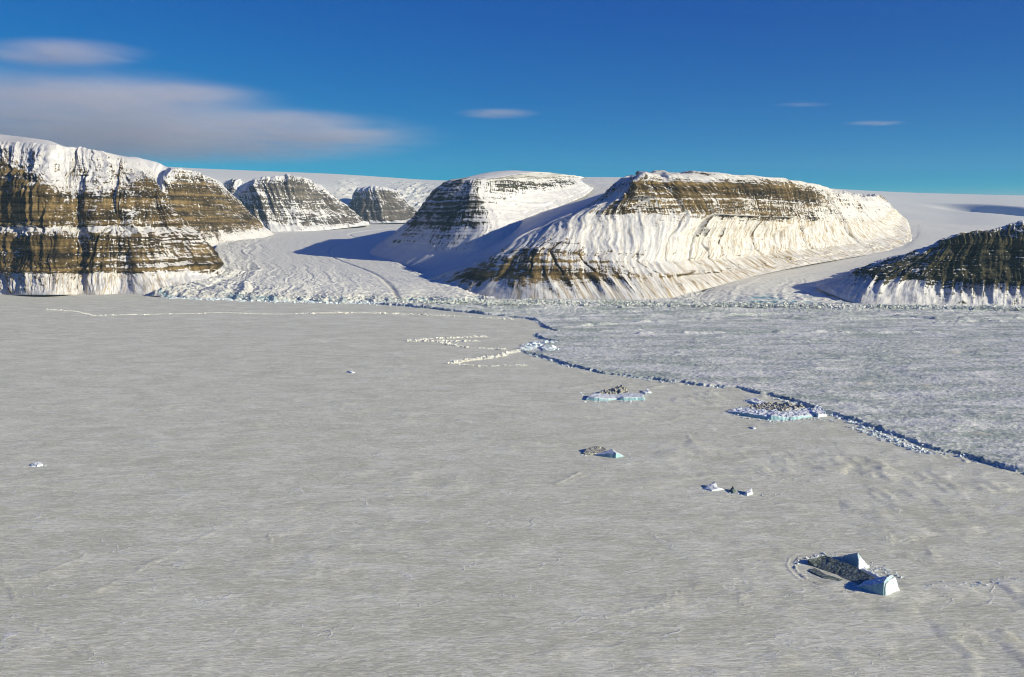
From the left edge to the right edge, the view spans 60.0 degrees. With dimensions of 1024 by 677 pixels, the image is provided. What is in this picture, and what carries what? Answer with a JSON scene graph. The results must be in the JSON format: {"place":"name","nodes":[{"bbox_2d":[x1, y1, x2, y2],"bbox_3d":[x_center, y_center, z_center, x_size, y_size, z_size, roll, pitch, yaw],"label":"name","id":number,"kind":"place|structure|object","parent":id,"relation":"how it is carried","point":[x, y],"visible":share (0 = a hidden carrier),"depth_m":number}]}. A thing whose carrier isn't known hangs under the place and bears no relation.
{"place":"outdoors","nodes":[
{"label":"outdoors","id":0,"kind":"place"},
{"bbox_2d":[0,134,224,294],"bbox_3d":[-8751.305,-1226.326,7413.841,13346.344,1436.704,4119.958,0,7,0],"label":"mountain","id":1,"kind":"structure","parent":0,"point":[78,220],"depth_m":5998.29},
{"bbox_2d":[131,157,273,245],"bbox_3d":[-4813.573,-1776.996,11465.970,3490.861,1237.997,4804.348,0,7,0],"label":"mountain","id":2,"kind":"structure","parent":0,"point":[214,212],"depth_m":10171.77},
{"bbox_2d":[224,174,369,231],"bbox_3d":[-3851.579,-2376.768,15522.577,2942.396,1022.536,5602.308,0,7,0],"label":"mountain","id":3,"kind":"structure","parent":0,"point":[282,203],"depth_m":13375.77},
{"bbox_2d":[149,223,487,302],"bbox_3d":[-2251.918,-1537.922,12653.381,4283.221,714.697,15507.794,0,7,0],"label":"glacier","id":4,"kind":"object","parent":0,"point":[342,265],"visible":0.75,"depth_m":6416.64},
{"bbox_2d":[348,185,416,223],"bbox_3d":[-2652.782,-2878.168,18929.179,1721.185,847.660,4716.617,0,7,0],"label":"mountain","id":5,"kind":"structure","parent":0,"point":[372,204],"depth_m":16960.70},
{"bbox_2d":[370,170,593,272],"bbox_3d":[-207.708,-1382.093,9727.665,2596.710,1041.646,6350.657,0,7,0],"label":"mountain","id":6,"kind":"structure","parent":0,"point":[451,221],"depth_m":7381.05},
{"bbox_2d":[0,246,1023,676],"bbox_3d":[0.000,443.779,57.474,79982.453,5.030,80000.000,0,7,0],"label":"sea ice","id":7,"kind":"structure","parent":0,"point":[256,490],"depth_m":1376.57},
{"bbox_2d":[30,461,42,466],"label":"iceberg","id":8,"kind":"object","parent":7,"relation":"on","point":[36,464],"visible":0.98,"depth_m":1661.24},
{"bbox_2d":[47,309,383,315],"bbox_3d":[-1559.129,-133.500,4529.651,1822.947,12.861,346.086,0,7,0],"label":"pressure ridge","id":9,"kind":"structure","parent":7,"relation":"on","point":[190,313],"depth_m":4458.18},
{"bbox_2d":[166,296,409,306],"bbox_3d":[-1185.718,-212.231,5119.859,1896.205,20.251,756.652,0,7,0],"label":"ice rubble","id":10,"kind":"object","parent":7,"relation":"on","point":[298,301],"visible":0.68,"depth_m":5150.32},
{"bbox_2d":[32,454,780,496],"bbox_3d":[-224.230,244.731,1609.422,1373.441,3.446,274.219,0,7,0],"label":"ice rubble","id":11,"kind":"object","parent":7,"relation":"on","point":[581,454],"visible":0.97,"depth_m":1506.50},
{"bbox_2d":[305,312,512,319],"bbox_3d":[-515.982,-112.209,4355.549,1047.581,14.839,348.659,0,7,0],"label":"pressure ridge","id":12,"kind":"structure","parent":7,"relation":"on","point":[410,314],"depth_m":4423.01},
{"bbox_2d":[405,335,486,341],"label":"pressure ridge","id":13,"kind":"structure","parent":7,"relation":"on","point":[421,340],"depth_m":3441.02},
{"bbox_2d":[437,341,506,349],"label":"pressure ridge","id":14,"kind":"structure","parent":7,"relation":"on","point":[456,345],"depth_m":3253.06},
{"bbox_2d":[445,349,524,363],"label":"pressure ridge","id":15,"kind":"structure","parent":7,"relation":"on","point":[506,353],"depth_m":2977.36},
{"bbox_2d":[446,363,525,366],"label":"pressure ridge","id":16,"kind":"structure","parent":7,"relation":"on","point":[486,365],"depth_m":2831.29},
{"bbox_2d":[518,340,558,350],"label":"ice rubble","id":17,"kind":"object","parent":7,"relation":"on","point":[533,345],"visible":0.85,"depth_m":3220.27},
{"bbox_2d":[582,446,622,457],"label":"iceberg","id":18,"kind":"object","parent":7,"relation":"on","point":[600,451],"visible":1,"depth_m":1740.88},
{"bbox_2d":[586,385,644,400],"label":"iceberg","id":19,"kind":"object","parent":7,"relation":"on","point":[620,392],"visible":1,"depth_m":2303.39},
{"bbox_2d":[579,392,652,402],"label":"ice rubble","id":20,"kind":"object","parent":7,"relation":"on","point":[647,393],"visible":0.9,"depth_m":2260.67},
{"bbox_2d":[641,388,650,393],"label":"iceberg","id":21,"kind":"object","parent":7,"relation":"on","point":[646,391],"visible":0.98,"depth_m":2375.26},
{"bbox_2d":[703,482,723,490],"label":"iceberg","id":22,"kind":"object","parent":7,"relation":"on","point":[713,486],"visible":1,"depth_m":1514.82},
{"bbox_2d":[729,486,735,492],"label":"iceberg","id":23,"kind":"object","parent":7,"relation":"on","point":[732,490],"visible":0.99,"depth_m":1499.96},
{"bbox_2d":[447,310,1023,473],"bbox_3d":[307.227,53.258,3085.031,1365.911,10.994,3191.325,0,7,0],"label":"ice rubble","id":24,"kind":"object","parent":7,"relation":"on","point":[794,402],"visible":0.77,"depth_m":2306.79},
{"bbox_2d":[743,487,752,495],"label":"iceberg","id":25,"kind":"object","parent":7,"relation":"on","point":[748,492],"visible":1,"depth_m":1484.40},
{"bbox_2d":[745,398,767,403],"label":"iceberg","id":26,"kind":"object","parent":7,"relation":"on","point":[754,401],"visible":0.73,"depth_m":2246.66},
{"bbox_2d":[727,401,826,419],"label":"iceberg","id":27,"kind":"object","parent":7,"relation":"on","point":[787,410],"visible":1,"depth_m":2109.89},
{"bbox_2d":[726,400,837,422],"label":"ice rubble","id":28,"kind":"object","parent":7,"relation":"on","point":[782,420],"visible":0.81,"depth_m":2049.38},
{"bbox_2d":[807,552,899,595],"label":"iceberg","id":29,"kind":"object","parent":7,"relation":"on","point":[860,575],"visible":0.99,"depth_m":1142.21},
{"bbox_2d":[828,413,945,454],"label":"ice rubble","id":30,"kind":"object","parent":7,"relation":"on","point":[897,441],"visible":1,"depth_m":1874.95},
{"bbox_2d":[794,552,1019,589],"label":"ice rubble","id":31,"kind":"object","parent":7,"relation":"on","point":[816,555],"visible":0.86,"depth_m":1155.21},
{"bbox_2d":[0,0,1023,195],"label":"sky","id":32,"kind":"structure","parent":0,"point":[910,96]},
{"bbox_2d":[421,178,619,276],"bbox_3d":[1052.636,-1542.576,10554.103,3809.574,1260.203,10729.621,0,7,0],"label":"glacier","id":33,"kind":"object","parent":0,"point":[600,186],"visible":0.24,"depth_m":7404.86},
{"bbox_2d":[170,167,1023,224],"bbox_3d":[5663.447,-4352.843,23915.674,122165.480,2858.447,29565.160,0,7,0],"label":"ice cap","id":34,"kind":"object","parent":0,"point":[941,208],"visible":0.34,"depth_m":21532.44},
{"bbox_2d":[428,170,911,299],"bbox_3d":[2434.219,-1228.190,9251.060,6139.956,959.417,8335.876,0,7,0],"label":"mountain","id":35,"kind":"structure","parent":0,"point":[652,235],"depth_m":5816.30},
{"bbox_2d":[675,291,703,300],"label":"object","id":36,"kind":"structure","parent":0,"point":[689,296],"depth_m":5295.16},
{"bbox_2d":[359,287,1023,471],"bbox_3d":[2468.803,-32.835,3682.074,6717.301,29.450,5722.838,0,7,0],"label":"ice shelf","id":37,"kind":"object","parent":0,"point":[795,354],"visible":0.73,"depth_m":3016.65},
{"bbox_2d":[398,298,1023,310],"bbox_3d":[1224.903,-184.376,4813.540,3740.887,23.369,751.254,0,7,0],"label":"ice rubble","id":38,"kind":"object","parent":37,"relation":"on","point":[784,304],"visible":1,"depth_m":4818.40},
{"bbox_2d":[685,224,1004,303],"bbox_3d":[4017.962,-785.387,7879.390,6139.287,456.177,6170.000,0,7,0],"label":"glacier","id":39,"kind":"object","parent":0,"point":[800,284],"visible":0.64,"depth_m":5838.50},
{"bbox_2d":[817,220,1023,305],"bbox_3d":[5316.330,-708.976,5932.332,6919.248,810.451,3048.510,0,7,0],"label":"mountain","id":40,"kind":"structure","parent":0,"point":[978,267],"depth_m":5014.72}
]}

